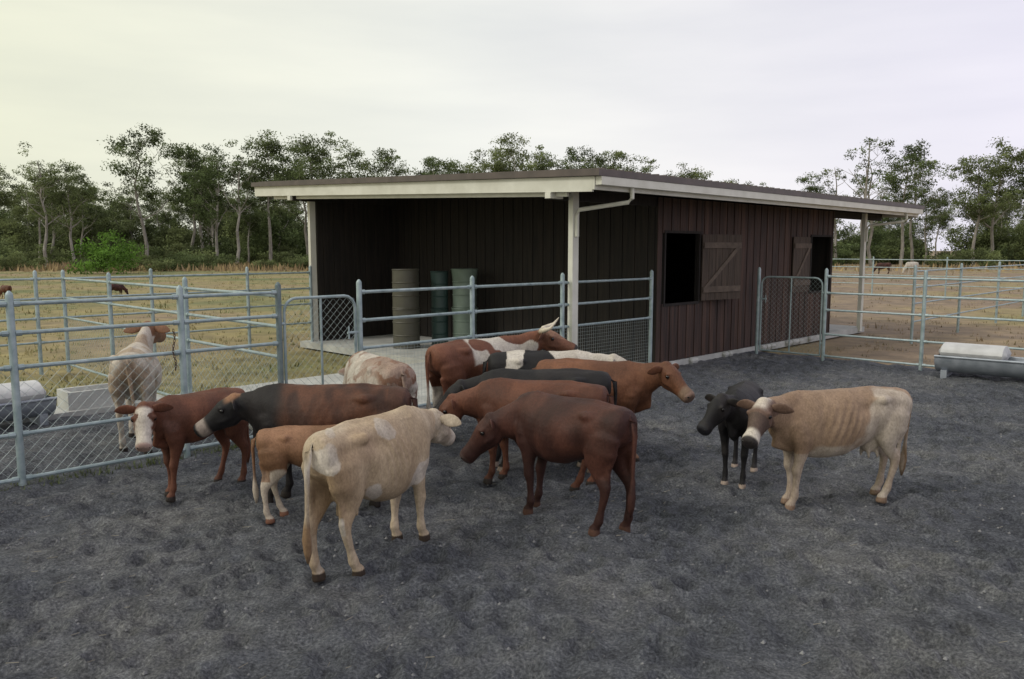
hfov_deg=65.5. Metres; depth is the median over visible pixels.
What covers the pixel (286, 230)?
distant tree line
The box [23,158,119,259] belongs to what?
eucalyptus tree
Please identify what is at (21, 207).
eucalyptus tree
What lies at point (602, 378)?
cow
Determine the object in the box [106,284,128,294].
cow
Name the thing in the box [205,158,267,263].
eucalyptus tree
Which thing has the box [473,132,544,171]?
eucalyptus tree
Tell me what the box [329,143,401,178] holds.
eucalyptus tree
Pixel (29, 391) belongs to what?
water trough
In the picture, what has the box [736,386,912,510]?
cow
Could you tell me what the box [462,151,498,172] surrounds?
eucalyptus tree
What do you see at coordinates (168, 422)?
calf
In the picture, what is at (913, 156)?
eucalyptus tree
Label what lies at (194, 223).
eucalyptus tree
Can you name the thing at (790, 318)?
yard gate
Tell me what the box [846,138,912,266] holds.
eucalyptus tree
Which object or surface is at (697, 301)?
window frames
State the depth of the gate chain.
8.64 m
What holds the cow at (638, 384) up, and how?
on the yard ground
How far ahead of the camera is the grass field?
25.98 m
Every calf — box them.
[114,387,250,502]
[251,424,336,523]
[696,380,763,488]
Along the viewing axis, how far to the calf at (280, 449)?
6.67 m
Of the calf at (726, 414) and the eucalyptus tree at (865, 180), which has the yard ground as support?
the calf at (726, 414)
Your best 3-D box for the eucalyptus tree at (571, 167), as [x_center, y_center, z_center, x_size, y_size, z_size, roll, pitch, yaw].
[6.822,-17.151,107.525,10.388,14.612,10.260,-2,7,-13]
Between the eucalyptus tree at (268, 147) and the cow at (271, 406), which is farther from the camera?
the eucalyptus tree at (268, 147)
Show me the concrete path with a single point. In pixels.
(59, 412)
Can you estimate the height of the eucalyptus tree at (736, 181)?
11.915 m
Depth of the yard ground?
5.85 m
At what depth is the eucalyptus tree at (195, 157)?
102.92 m
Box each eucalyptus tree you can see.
[0,163,22,222]
[5,173,58,255]
[17,141,87,267]
[17,160,82,261]
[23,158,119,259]
[96,123,190,255]
[120,143,235,244]
[158,142,237,248]
[174,144,277,255]
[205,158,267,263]
[223,129,308,260]
[268,130,359,222]
[269,141,323,256]
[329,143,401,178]
[352,147,410,177]
[393,155,464,175]
[435,159,473,173]
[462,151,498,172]
[462,154,513,172]
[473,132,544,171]
[517,144,558,170]
[547,159,577,169]
[556,145,612,168]
[574,150,658,172]
[620,164,652,172]
[676,162,713,179]
[720,178,753,185]
[794,171,848,235]
[821,167,847,259]
[837,137,894,235]
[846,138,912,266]
[853,159,961,261]
[876,139,952,266]
[946,155,1023,266]
[950,136,1023,251]
[997,148,1023,212]
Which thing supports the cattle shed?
on the grass field
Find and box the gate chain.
[172,329,176,370]
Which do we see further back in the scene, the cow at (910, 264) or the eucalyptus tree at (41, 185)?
the eucalyptus tree at (41, 185)
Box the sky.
[0,0,1023,250]
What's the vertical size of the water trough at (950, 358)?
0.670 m
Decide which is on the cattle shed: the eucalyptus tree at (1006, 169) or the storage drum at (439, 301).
the storage drum at (439, 301)
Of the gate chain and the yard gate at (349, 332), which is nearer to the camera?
the gate chain
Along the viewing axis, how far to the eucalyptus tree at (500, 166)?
101.87 m
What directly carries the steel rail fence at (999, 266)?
on the grass field
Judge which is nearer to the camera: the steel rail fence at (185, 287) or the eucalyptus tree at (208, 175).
the steel rail fence at (185, 287)
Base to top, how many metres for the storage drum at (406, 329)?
1.759 m
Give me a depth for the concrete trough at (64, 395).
11.34 m
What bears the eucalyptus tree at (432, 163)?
on the grass field
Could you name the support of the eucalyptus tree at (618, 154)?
on the grass field
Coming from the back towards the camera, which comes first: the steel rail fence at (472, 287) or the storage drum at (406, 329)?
the storage drum at (406, 329)
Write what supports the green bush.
on the grass field
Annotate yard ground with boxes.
[0,351,1023,678]
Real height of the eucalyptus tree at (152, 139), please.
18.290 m
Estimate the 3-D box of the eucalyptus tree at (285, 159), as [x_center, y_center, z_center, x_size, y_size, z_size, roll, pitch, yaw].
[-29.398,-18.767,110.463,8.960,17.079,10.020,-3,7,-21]
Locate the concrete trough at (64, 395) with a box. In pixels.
[56,383,135,410]
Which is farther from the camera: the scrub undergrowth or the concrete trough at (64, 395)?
the scrub undergrowth
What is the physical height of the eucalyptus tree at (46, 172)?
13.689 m
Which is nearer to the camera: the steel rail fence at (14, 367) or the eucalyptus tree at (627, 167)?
the steel rail fence at (14, 367)
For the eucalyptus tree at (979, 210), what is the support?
on the grass field
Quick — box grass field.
[0,251,1023,486]
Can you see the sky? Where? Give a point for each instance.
(771, 92)
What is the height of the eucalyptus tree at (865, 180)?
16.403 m
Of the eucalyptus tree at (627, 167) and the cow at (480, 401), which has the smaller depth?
the cow at (480, 401)
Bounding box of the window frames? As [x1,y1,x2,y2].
[662,230,832,306]
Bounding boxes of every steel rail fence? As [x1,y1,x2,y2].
[0,266,313,374]
[0,282,283,485]
[61,270,277,395]
[356,270,653,406]
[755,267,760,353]
[821,268,1023,370]
[832,256,1023,295]
[910,261,1023,343]
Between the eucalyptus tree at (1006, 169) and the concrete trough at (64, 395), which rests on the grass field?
the eucalyptus tree at (1006, 169)
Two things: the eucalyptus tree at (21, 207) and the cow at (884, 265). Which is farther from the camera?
the eucalyptus tree at (21, 207)
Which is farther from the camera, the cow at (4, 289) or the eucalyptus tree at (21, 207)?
the eucalyptus tree at (21, 207)
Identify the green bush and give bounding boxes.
[65,229,147,273]
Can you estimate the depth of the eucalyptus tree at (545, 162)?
108.78 m
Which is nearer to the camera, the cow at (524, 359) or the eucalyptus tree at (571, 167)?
the cow at (524, 359)
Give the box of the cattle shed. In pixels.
[251,168,924,364]
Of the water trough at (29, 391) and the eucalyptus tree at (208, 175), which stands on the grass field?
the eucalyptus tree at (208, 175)
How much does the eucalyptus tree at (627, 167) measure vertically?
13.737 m
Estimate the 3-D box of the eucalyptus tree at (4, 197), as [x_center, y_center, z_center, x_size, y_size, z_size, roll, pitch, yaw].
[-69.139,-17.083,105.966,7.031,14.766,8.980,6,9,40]
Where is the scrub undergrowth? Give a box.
[0,236,1023,271]
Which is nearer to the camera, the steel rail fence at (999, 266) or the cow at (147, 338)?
the cow at (147, 338)
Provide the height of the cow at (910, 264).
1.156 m
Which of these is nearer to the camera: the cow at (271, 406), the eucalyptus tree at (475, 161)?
the cow at (271, 406)
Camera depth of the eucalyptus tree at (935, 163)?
109.61 m
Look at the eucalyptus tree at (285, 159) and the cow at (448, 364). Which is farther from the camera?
the eucalyptus tree at (285, 159)
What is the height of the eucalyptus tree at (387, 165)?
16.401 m
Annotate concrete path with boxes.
[0,362,432,429]
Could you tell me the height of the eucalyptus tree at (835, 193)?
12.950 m
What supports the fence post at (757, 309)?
on the yard ground
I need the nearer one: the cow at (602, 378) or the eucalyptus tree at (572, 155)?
the cow at (602, 378)
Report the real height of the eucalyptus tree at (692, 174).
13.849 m
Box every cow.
[0,285,11,297]
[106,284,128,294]
[108,321,169,454]
[193,383,417,507]
[301,405,461,582]
[338,350,417,405]
[425,317,577,439]
[433,368,616,472]
[438,377,613,490]
[460,390,637,536]
[483,350,626,372]
[532,358,694,461]
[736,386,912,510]
[874,263,891,273]
[902,262,918,274]
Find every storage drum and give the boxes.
[392,269,420,348]
[430,271,448,344]
[451,268,477,340]
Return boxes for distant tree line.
[0,178,1023,264]
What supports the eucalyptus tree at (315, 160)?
on the grass field
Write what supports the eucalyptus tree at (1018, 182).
on the grass field
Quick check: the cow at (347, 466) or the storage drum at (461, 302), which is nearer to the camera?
the cow at (347, 466)
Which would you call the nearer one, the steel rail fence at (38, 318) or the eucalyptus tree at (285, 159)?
the steel rail fence at (38, 318)
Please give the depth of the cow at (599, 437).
6.49 m
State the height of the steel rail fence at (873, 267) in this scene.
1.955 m
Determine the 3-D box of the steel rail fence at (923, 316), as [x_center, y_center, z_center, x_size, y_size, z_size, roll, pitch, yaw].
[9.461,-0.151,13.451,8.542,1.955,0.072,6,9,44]
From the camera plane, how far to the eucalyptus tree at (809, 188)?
105.35 m
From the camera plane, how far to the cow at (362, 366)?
8.41 m
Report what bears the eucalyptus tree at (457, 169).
on the grass field
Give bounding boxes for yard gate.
[282,294,358,384]
[759,276,823,355]
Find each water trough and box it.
[0,380,56,424]
[934,342,1023,378]
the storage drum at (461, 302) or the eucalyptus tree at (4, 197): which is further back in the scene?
the eucalyptus tree at (4, 197)

